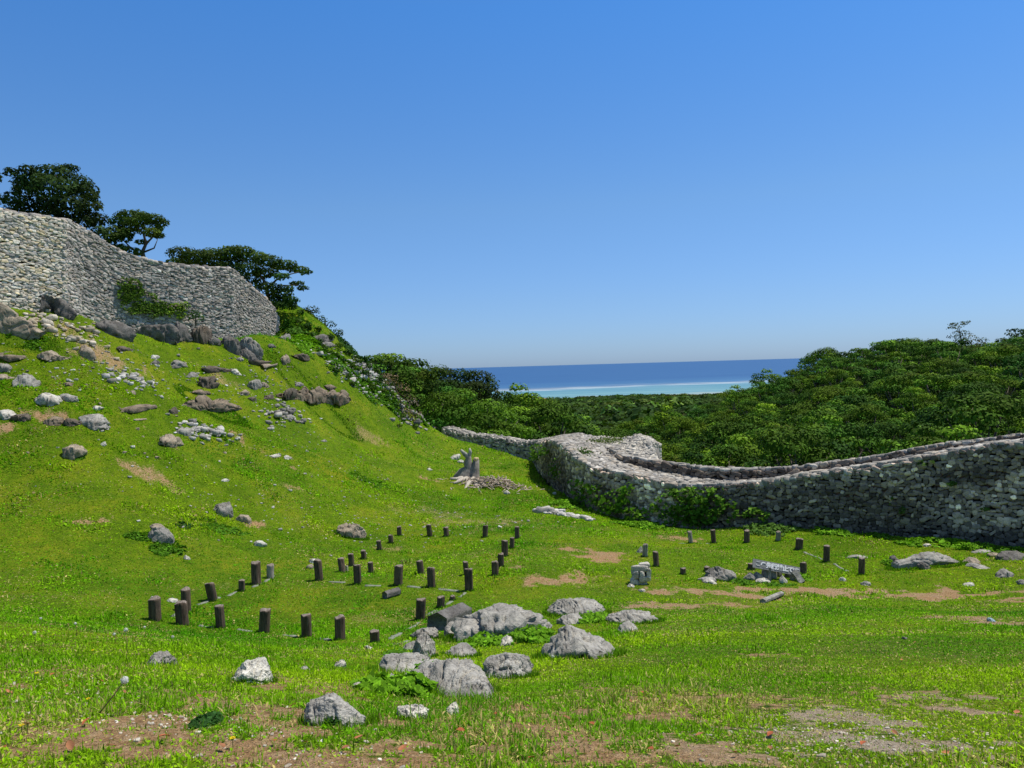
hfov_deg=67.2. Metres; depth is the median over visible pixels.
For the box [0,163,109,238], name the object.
dark tree
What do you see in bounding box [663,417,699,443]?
broadleaf tree
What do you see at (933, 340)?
broadleaf tree
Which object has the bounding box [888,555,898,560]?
rock
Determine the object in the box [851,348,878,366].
broadleaf tree
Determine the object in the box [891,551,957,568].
rock
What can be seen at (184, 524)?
weed patch
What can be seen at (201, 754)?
gravel
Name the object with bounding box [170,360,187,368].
rock
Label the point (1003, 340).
broadleaf tree
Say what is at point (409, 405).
dry brush
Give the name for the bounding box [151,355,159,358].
rock
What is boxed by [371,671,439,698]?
weed patch
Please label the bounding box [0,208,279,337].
rampart wall
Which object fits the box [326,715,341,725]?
weed patch
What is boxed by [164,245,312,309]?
wind swept tree
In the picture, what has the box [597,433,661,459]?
wall turret
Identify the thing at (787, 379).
broadleaf tree
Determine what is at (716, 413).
broadleaf tree
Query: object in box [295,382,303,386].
rock
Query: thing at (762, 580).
rock
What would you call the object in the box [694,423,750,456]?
broadleaf tree
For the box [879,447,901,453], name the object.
broadleaf tree
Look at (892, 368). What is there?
broadleaf tree
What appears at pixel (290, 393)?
rock
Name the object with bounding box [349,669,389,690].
weed patch
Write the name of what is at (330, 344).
rock
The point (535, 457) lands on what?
wall ivy
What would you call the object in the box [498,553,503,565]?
wooden post
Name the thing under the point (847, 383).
broadleaf tree
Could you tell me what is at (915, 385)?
broadleaf tree
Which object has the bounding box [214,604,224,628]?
wooden post
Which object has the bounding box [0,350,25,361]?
rock
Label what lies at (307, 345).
weed patch
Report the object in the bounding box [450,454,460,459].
rock
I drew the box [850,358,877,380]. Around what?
broadleaf tree
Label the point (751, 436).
broadleaf tree
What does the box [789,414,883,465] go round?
broadleaf tree
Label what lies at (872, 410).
broadleaf tree
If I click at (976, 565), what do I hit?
rock
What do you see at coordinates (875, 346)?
broadleaf tree
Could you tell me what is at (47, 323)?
rubble heap
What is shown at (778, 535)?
wooden post
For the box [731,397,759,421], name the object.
broadleaf tree
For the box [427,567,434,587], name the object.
wooden post
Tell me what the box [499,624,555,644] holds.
weed patch
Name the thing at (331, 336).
ridge shrub
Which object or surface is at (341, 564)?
wooden post
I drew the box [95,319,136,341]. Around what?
rock
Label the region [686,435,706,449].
broadleaf tree
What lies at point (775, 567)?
sign board
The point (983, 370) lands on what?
broadleaf tree
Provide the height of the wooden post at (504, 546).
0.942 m
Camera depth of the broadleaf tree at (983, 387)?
101.39 m
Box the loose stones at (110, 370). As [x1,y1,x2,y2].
[1,314,332,423]
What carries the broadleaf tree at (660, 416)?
on the ground at (200, 359)
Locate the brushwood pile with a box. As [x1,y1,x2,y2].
[437,475,543,493]
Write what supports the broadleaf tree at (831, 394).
on the ground at (200, 359)
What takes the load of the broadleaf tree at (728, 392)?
on the ground at (200, 359)
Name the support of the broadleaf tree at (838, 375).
on the ground at (200, 359)
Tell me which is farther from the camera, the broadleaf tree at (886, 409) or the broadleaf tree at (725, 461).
the broadleaf tree at (886, 409)
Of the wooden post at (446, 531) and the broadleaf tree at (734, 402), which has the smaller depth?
the wooden post at (446, 531)
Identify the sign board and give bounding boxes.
[752,559,799,574]
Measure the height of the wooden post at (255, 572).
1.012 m
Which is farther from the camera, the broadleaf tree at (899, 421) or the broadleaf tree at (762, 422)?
the broadleaf tree at (762, 422)
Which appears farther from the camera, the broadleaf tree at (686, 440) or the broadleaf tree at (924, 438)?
the broadleaf tree at (686, 440)
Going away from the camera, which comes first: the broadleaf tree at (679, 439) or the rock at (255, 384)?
the rock at (255, 384)
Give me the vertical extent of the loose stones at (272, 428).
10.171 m
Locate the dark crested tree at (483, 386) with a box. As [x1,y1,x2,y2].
[427,366,501,410]
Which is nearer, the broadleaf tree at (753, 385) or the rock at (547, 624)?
the rock at (547, 624)
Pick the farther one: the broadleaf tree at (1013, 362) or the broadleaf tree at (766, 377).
the broadleaf tree at (766, 377)
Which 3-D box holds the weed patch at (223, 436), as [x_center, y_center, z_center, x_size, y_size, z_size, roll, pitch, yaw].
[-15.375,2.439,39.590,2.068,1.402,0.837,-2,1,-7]
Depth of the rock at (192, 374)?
43.84 m
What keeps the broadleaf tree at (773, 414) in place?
on the ground at (200, 359)
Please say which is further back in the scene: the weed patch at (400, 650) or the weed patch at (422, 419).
the weed patch at (422, 419)
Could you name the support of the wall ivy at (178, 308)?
attached to the rampart wall at (80, 269)
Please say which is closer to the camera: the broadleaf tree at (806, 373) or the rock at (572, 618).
the rock at (572, 618)
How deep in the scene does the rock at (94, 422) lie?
33.96 m
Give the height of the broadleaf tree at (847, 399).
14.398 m
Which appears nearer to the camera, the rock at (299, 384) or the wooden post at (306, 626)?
the wooden post at (306, 626)
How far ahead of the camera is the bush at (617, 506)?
41.00 m
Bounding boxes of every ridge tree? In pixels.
[304,305,320,315]
[315,315,336,329]
[330,328,343,337]
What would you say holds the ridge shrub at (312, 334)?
on the ground at (200, 359)
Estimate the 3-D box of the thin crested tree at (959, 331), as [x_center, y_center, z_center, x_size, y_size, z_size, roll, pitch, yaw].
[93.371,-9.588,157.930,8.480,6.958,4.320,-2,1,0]
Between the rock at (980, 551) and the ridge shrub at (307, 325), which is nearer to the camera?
the rock at (980, 551)
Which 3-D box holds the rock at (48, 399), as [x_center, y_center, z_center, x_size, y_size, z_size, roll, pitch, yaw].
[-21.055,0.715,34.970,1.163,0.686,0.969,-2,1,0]
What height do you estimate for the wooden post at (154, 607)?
0.899 m
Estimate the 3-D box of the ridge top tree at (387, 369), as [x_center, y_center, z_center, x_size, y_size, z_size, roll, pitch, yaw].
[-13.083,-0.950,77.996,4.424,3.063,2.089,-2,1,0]
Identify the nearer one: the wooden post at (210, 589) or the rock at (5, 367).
the wooden post at (210, 589)
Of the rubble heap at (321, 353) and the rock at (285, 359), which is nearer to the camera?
the rock at (285, 359)
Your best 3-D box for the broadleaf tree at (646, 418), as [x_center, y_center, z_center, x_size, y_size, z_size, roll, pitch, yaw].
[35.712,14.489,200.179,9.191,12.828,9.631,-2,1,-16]
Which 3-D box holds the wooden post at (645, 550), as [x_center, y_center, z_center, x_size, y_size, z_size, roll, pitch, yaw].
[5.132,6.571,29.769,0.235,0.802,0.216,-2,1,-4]
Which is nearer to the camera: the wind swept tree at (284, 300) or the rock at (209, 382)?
the rock at (209, 382)
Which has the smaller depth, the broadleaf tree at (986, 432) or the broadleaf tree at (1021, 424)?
the broadleaf tree at (1021, 424)
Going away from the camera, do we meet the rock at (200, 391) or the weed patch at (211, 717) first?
the weed patch at (211, 717)
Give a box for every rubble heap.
[22,309,118,359]
[101,367,163,398]
[165,413,241,445]
[251,398,311,430]
[298,340,394,420]
[333,348,409,419]
[365,385,439,433]
[532,506,595,520]
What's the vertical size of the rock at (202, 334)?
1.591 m
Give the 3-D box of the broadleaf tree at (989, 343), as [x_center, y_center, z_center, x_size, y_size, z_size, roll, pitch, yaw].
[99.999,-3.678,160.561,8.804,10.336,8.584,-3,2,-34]
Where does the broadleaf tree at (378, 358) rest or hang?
on the ground at (200, 359)
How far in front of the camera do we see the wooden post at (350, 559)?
27.82 m
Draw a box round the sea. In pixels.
[424,358,821,399]
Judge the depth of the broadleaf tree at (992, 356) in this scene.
133.54 m
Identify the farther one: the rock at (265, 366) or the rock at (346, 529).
the rock at (265, 366)
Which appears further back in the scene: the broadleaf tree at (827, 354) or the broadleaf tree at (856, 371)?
the broadleaf tree at (827, 354)
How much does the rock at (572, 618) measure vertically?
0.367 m
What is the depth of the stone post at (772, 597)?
23.05 m
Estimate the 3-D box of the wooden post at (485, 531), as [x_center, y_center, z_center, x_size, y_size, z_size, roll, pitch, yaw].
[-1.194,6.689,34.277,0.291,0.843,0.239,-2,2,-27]
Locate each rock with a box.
[0,302,47,339]
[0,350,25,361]
[0,363,11,371]
[0,374,15,379]
[0,409,15,419]
[10,413,31,421]
[12,373,40,386]
[35,392,62,406]
[37,350,70,360]
[39,294,76,319]
[43,416,63,425]
[60,394,78,401]
[62,444,87,459]
[63,418,82,425]
[78,345,96,361]
[78,414,110,430]
[93,406,103,410]
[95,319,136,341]
[116,346,133,351]
[118,404,156,412]
[135,324,180,344]
[147,651,176,665]
[148,527,174,544]
[149,523,164,528]
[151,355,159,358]
[159,434,183,447]
[167,598,177,602]
[169,407,177,414]
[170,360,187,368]
[174,321,192,341]
[176,427,193,435]
[182,400,195,406]
[185,395,239,412]
[186,372,198,377]
[190,325,212,344]
[191,389,210,394]
[198,376,219,388]
[201,366,230,372]
[206,399,216,411]
[208,337,221,345]
[213,502,232,517]
[221,334,230,344]
[224,337,241,355]
[231,369,241,374]
[231,657,274,683]
[236,514,251,523]
[239,337,262,359]
[239,389,249,395]
[241,349,256,360]
[247,379,262,389]
[247,396,256,401]
[248,359,271,364]
[254,540,266,546]
[260,364,276,368]
[262,382,268,387]
[264,394,274,399]
[270,453,280,457]
[275,386,350,404]
[278,334,290,340]
[280,354,290,364]
[282,388,297,400]
[291,353,309,360]
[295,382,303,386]
[303,692,365,727]
[304,389,318,404]
[306,564,313,568]
[312,334,333,342]
[320,341,334,347]
[325,385,336,389]
[328,392,348,406]
[335,660,345,666]
[336,522,366,537]
[380,652,437,672]
[396,704,428,718]
[403,641,414,649]
[405,667,431,677]
[410,627,437,637]
[412,634,435,656]
[418,660,431,669]
[428,658,493,697]
[444,621,453,635]
[444,702,458,714]
[447,642,476,655]
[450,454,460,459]
[450,603,544,641]
[483,652,533,677]
[498,635,512,645]
[541,619,551,627]
[541,624,614,658]
[547,597,604,614]
[556,613,582,624]
[605,609,657,622]
[618,621,637,631]
[698,577,716,581]
[702,578,716,583]
[704,566,736,581]
[743,572,755,579]
[753,571,763,578]
[756,578,770,582]
[761,570,768,578]
[771,571,776,578]
[779,575,787,582]
[847,555,864,558]
[860,581,870,585]
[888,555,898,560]
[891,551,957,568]
[917,562,929,569]
[963,557,979,563]
[963,582,973,585]
[965,563,988,568]
[971,549,990,553]
[987,552,997,556]
[995,551,1023,560]
[995,568,1013,577]
[1016,579,1023,584]
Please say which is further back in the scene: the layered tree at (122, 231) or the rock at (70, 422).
the layered tree at (122, 231)
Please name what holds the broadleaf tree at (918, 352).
on the ground at (200, 359)
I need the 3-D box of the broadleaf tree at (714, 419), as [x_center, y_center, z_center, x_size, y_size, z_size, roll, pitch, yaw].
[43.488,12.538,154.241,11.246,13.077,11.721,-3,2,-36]
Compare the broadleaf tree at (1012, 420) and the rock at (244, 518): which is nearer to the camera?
the rock at (244, 518)
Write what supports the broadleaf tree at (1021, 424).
on the ground at (200, 359)
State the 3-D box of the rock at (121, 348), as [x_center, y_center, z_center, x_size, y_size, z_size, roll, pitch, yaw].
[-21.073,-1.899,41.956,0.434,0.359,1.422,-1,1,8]
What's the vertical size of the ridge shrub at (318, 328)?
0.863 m
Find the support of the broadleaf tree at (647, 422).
on the ground at (200, 359)
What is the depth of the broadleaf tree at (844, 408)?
107.76 m
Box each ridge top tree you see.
[370,361,404,375]
[382,364,450,397]
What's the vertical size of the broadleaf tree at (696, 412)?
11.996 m
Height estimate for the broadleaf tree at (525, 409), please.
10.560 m
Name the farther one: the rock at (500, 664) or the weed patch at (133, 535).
the weed patch at (133, 535)
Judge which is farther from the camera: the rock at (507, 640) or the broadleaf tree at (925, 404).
the broadleaf tree at (925, 404)
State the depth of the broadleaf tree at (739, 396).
170.40 m
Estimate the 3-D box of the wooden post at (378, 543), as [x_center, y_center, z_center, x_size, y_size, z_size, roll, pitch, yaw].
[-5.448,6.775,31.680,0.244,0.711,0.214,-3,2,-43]
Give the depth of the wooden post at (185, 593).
20.97 m
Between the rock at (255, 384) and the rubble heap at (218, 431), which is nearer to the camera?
the rubble heap at (218, 431)
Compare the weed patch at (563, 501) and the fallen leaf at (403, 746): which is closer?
the fallen leaf at (403, 746)
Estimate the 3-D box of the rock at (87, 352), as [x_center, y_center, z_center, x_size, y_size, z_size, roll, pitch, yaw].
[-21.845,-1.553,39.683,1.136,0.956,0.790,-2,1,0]
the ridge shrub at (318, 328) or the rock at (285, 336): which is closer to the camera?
the rock at (285, 336)
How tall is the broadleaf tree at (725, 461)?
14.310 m
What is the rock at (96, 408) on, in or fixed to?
on the ground at (200, 359)
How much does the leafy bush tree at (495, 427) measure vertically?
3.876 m
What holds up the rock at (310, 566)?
on the ground at (200, 359)
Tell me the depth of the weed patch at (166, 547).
26.43 m
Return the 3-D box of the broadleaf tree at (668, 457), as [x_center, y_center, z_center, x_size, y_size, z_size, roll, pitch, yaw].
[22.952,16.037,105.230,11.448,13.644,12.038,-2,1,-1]
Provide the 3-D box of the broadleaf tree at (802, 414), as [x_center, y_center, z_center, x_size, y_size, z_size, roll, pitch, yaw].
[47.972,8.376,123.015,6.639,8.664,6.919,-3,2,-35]
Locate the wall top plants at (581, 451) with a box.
[566,445,601,455]
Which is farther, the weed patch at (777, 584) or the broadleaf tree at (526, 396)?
the broadleaf tree at (526, 396)
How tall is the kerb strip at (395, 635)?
0.401 m
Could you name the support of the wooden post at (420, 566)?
on the ground at (200, 359)
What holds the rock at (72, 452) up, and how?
on the ground at (200, 359)
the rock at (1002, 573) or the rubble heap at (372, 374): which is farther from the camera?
the rubble heap at (372, 374)
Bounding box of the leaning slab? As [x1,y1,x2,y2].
[792,570,804,582]
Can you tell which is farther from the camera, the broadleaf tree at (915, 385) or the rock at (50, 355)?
the broadleaf tree at (915, 385)
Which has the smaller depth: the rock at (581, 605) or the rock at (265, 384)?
the rock at (581, 605)
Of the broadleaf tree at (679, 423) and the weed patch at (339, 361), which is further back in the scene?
the broadleaf tree at (679, 423)
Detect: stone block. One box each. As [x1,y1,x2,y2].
[382,587,400,598]
[427,602,471,630]
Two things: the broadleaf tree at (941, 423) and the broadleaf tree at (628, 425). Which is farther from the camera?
the broadleaf tree at (628, 425)
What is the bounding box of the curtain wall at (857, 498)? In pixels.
[532,433,1023,546]
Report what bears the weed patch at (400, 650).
on the ground at (200, 359)
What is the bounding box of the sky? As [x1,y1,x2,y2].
[0,0,1023,368]
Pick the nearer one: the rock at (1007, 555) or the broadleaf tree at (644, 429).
the rock at (1007, 555)
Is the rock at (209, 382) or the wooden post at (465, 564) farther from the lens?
the rock at (209, 382)
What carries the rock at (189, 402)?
on the ground at (200, 359)
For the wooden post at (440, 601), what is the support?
on the ground at (200, 359)
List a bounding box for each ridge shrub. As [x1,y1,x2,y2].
[297,309,304,314]
[303,322,312,328]
[307,331,315,336]
[314,326,321,331]
[327,333,334,339]
[335,342,343,347]
[344,348,352,354]
[361,369,370,375]
[369,382,376,388]
[375,374,384,381]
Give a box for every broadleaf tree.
[366,353,426,403]
[373,353,442,413]
[409,379,464,426]
[427,411,469,432]
[436,381,498,426]
[474,403,531,437]
[478,383,556,439]
[479,392,556,436]
[486,403,548,438]
[519,401,593,439]
[550,414,603,436]
[598,427,630,436]
[612,419,646,434]
[628,423,664,439]
[635,415,662,424]
[635,419,678,440]
[645,405,693,441]
[646,434,674,450]
[658,423,695,443]
[661,443,695,459]
[662,454,699,463]
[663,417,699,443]
[670,430,701,443]
[676,437,702,450]
[677,448,743,465]
[678,425,717,446]
[680,451,727,466]
[681,408,712,428]
[684,417,707,430]
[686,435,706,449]
[689,420,769,453]
[693,414,753,432]
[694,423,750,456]
[694,434,769,466]
[695,402,720,416]
[702,409,737,426]
[707,405,730,415]
[716,385,747,410]
[718,396,743,410]
[719,392,757,417]
[728,424,802,466]
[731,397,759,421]
[734,401,780,424]
[735,427,858,467]
[740,382,776,409]
[740,407,788,429]
[744,368,789,394]
[746,384,763,406]
[749,403,801,428]
[755,423,855,466]
[758,382,788,402]
[758,411,796,427]
[761,377,813,408]
[765,391,802,412]
[769,414,823,429]
[776,403,817,424]
[778,375,803,392]
[779,368,804,389]
[786,410,827,426]
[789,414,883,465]
[790,375,813,399]
[794,366,822,384]
[797,355,823,383]
[797,386,841,407]
[797,389,828,406]
[797,408,871,455]
[802,373,832,388]
[803,347,843,372]
[804,399,865,423]
[807,388,869,410]
[811,356,860,386]
[816,388,896,423]
[819,353,851,368]
[820,368,853,389]
[824,348,877,378]
[824,404,899,437]
[833,377,863,393]
[836,386,864,408]
[836,425,892,456]
[840,366,883,392]
[843,403,896,450]
[849,400,901,425]
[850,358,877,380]
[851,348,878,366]
[852,422,904,456]
[858,355,891,370]
[860,351,917,382]
[862,362,919,395]
[863,378,910,408]
[865,372,929,417]
[869,373,939,406]
[870,339,903,368]
[873,338,919,371]
[873,412,923,449]
[873,421,982,453]
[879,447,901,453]
[881,368,916,393]
[889,387,937,419]
[892,372,980,410]
[893,337,922,360]
[895,341,942,373]
[897,435,956,449]
[902,404,953,429]
[903,397,1001,428]
[904,403,999,442]
[906,340,951,373]
[909,363,940,390]
[917,358,961,390]
[917,373,970,398]
[917,391,1023,441]
[919,338,980,373]
[923,338,948,348]
[924,354,962,368]
[932,371,993,410]
[935,361,982,374]
[939,381,1018,429]
[950,409,1006,439]
[958,348,1013,375]
[965,367,1023,405]
[967,365,1003,389]
[971,344,1023,388]
[976,342,998,362]
[986,336,1023,375]
[986,402,1023,436]
[993,337,1011,345]
[996,352,1023,397]
[1002,413,1020,433]
[1005,418,1023,432]
[1007,340,1023,344]
[1012,365,1023,380]
[1013,379,1023,392]
[1015,421,1023,432]
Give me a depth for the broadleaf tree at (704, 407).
192.49 m
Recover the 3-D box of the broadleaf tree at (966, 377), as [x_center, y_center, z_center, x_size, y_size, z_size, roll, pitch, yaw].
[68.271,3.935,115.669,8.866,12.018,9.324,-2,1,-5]
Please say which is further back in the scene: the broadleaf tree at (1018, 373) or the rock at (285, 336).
the broadleaf tree at (1018, 373)
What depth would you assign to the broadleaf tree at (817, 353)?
189.90 m
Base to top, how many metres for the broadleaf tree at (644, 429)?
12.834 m
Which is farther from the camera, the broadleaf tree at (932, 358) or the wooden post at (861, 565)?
the broadleaf tree at (932, 358)
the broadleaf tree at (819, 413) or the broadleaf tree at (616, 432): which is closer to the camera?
the broadleaf tree at (819, 413)
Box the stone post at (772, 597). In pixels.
[760,591,783,602]
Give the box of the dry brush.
[379,373,421,420]
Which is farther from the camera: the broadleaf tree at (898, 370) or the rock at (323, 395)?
the broadleaf tree at (898, 370)
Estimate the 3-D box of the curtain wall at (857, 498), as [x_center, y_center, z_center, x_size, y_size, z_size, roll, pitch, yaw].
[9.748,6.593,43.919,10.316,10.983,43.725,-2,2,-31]
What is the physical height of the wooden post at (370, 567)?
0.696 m
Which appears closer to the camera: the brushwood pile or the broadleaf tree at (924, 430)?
the brushwood pile
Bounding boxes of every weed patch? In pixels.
[6,331,48,348]
[122,531,150,541]
[148,540,186,556]
[175,521,193,528]
[185,515,252,539]
[187,711,223,728]
[195,418,231,443]
[274,314,311,337]
[286,333,326,359]
[315,347,361,390]
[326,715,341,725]
[337,336,359,355]
[349,470,389,489]
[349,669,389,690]
[353,368,387,405]
[359,356,379,374]
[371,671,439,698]
[373,377,405,422]
[379,647,412,654]
[404,402,429,426]
[412,659,433,669]
[457,630,501,647]
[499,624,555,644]
[547,496,585,510]
[576,609,609,623]
[608,519,673,529]
[729,576,754,585]
[734,521,802,536]
[755,581,796,586]
[788,525,855,536]
[801,573,812,580]
[863,531,890,538]
[879,558,892,564]
[892,535,969,547]
[952,541,995,550]
[989,546,1023,552]
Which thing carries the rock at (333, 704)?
on the ground at (200, 359)
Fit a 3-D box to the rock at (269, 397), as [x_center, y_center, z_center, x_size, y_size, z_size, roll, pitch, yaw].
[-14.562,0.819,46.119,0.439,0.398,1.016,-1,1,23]
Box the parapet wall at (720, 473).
[607,433,1023,479]
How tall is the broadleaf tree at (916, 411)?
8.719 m
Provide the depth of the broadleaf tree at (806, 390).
147.70 m
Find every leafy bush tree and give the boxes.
[414,388,483,429]
[461,398,536,438]
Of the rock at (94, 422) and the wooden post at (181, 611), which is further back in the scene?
the rock at (94, 422)
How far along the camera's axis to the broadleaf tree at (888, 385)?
123.03 m
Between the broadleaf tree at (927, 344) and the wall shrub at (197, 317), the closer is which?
the wall shrub at (197, 317)
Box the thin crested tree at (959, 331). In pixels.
[946,320,989,350]
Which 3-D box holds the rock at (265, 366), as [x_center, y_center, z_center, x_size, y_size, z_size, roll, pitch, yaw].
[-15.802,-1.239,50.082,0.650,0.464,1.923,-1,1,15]
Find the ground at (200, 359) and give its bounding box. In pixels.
[0,307,1023,767]
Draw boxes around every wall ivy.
[116,277,175,318]
[166,301,190,319]
[529,443,560,480]
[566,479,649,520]
[649,486,770,521]
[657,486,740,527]
[889,460,990,513]
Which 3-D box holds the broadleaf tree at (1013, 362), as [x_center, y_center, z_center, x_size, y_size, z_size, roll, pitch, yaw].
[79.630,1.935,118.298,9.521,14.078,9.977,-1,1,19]
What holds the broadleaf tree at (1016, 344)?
on the ground at (200, 359)
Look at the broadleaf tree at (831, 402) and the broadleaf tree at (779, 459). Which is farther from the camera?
the broadleaf tree at (831, 402)
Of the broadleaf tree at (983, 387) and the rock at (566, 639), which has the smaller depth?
the rock at (566, 639)
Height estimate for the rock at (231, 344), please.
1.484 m
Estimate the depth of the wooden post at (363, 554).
29.49 m
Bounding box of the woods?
[475,383,818,433]
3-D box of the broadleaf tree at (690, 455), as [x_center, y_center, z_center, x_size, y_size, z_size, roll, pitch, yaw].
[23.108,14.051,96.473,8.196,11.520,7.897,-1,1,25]
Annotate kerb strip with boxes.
[389,633,401,639]
[438,588,459,591]
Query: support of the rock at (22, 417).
on the ground at (200, 359)
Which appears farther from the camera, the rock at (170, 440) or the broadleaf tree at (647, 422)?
the broadleaf tree at (647, 422)
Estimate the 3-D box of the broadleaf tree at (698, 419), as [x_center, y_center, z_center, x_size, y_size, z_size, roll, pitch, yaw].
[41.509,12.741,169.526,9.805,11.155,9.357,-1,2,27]
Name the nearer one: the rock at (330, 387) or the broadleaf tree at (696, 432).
the rock at (330, 387)
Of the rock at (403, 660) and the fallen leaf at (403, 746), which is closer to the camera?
the fallen leaf at (403, 746)
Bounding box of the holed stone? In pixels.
[630,562,650,584]
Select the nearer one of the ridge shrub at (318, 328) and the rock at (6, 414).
the rock at (6, 414)
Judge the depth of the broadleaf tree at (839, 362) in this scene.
160.71 m
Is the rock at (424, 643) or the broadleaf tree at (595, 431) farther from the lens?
the broadleaf tree at (595, 431)
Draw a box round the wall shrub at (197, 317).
[188,310,203,325]
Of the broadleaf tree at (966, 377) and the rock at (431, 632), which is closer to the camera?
the rock at (431, 632)
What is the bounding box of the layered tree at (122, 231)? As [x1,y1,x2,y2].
[97,209,169,256]
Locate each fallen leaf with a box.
[66,740,74,749]
[398,744,407,749]
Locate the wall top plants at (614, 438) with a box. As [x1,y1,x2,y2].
[578,434,654,444]
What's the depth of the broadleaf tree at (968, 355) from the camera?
140.77 m
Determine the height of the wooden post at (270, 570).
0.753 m
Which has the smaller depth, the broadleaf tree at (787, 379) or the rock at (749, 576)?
the rock at (749, 576)
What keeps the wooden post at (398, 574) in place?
on the ground at (200, 359)
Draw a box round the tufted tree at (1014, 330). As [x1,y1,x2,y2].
[1004,328,1023,337]
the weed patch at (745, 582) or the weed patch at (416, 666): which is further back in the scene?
the weed patch at (745, 582)
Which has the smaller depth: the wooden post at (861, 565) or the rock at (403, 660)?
the rock at (403, 660)
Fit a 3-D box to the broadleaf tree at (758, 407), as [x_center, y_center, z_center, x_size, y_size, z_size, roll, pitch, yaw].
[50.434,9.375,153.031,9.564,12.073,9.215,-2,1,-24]
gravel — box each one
[0,670,450,767]
[614,704,1016,767]
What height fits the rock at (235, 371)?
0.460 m
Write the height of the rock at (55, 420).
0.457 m
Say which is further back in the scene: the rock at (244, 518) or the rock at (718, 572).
the rock at (244, 518)
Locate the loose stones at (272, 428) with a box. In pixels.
[10,343,570,555]
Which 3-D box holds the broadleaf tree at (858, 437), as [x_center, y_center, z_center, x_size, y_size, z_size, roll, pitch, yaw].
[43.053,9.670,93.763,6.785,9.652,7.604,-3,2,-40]
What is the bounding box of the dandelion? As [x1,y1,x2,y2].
[98,676,128,713]
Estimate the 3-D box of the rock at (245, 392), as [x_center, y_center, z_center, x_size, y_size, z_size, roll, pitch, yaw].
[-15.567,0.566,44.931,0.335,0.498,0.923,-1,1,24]
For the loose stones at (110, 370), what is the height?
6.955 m
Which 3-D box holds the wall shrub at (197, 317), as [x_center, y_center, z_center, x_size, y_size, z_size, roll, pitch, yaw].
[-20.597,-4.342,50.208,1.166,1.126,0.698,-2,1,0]
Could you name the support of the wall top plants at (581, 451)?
on the curtain wall at (857, 498)
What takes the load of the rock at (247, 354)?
on the ground at (200, 359)
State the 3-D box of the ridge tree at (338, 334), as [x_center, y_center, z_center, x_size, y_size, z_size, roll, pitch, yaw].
[-14.799,-3.902,64.942,1.597,1.617,1.221,-2,1,0]
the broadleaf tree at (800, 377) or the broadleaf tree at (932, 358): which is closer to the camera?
the broadleaf tree at (932, 358)
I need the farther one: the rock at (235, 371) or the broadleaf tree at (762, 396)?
the broadleaf tree at (762, 396)
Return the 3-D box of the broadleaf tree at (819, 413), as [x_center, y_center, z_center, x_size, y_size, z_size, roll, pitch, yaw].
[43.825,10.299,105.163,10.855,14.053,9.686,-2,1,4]
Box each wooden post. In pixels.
[148,595,161,620]
[174,600,188,625]
[181,587,190,611]
[204,582,216,600]
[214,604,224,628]
[238,579,244,591]
[251,561,260,584]
[258,608,270,632]
[267,563,273,578]
[301,613,311,636]
[313,559,322,580]
[334,614,344,639]
[337,557,345,571]
[348,553,354,565]
[353,564,361,583]
[361,550,366,559]
[368,562,373,571]
[370,629,379,642]
[376,540,381,549]
[388,534,392,542]
[394,564,402,585]
[397,526,401,535]
[416,560,423,572]
[416,598,425,619]
[426,524,432,536]
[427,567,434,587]
[437,595,444,607]
[443,526,448,536]
[463,561,468,569]
[464,568,472,590]
[482,525,487,537]
[491,560,498,575]
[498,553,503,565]
[501,540,507,556]
[510,537,513,548]
[514,526,519,538]
[642,543,647,556]
[653,551,658,566]
[680,567,685,574]
[687,531,692,542]
[710,529,715,542]
[744,529,749,542]
[776,531,780,540]
[795,538,803,549]
[800,562,806,573]
[823,545,829,561]
[858,557,864,574]
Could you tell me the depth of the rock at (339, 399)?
52.67 m
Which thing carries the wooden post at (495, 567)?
on the ground at (200, 359)
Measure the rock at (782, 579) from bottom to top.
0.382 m
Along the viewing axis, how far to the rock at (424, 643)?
11.73 m
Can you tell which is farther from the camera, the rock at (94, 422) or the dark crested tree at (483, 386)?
the dark crested tree at (483, 386)
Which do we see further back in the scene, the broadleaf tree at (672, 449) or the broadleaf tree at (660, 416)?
the broadleaf tree at (660, 416)
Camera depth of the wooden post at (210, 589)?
22.12 m
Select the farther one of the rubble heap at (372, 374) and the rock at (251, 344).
the rubble heap at (372, 374)
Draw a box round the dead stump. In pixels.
[450,448,487,488]
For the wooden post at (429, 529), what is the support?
on the ground at (200, 359)
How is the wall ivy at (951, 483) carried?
attached to the curtain wall at (857, 498)
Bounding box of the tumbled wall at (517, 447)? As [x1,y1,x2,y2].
[441,426,540,461]
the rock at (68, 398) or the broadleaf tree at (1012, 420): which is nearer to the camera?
the rock at (68, 398)
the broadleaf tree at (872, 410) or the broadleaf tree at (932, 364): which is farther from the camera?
the broadleaf tree at (932, 364)
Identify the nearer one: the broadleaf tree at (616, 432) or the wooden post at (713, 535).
the wooden post at (713, 535)
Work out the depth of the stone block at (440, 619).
18.87 m
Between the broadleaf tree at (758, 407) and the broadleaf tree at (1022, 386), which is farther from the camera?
the broadleaf tree at (758, 407)
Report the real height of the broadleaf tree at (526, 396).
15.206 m
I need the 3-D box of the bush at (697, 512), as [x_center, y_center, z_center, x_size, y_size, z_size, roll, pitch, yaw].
[9.188,6.160,38.093,4.161,2.077,0.985,-1,2,27]
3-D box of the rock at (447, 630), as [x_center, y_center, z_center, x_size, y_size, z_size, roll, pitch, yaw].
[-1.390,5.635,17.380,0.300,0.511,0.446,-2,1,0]
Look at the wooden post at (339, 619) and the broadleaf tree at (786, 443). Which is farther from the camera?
the broadleaf tree at (786, 443)
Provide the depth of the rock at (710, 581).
25.50 m
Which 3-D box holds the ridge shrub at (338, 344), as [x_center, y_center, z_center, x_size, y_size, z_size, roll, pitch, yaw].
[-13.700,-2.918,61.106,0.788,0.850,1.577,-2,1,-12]
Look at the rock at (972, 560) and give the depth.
28.00 m
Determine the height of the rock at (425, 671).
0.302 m

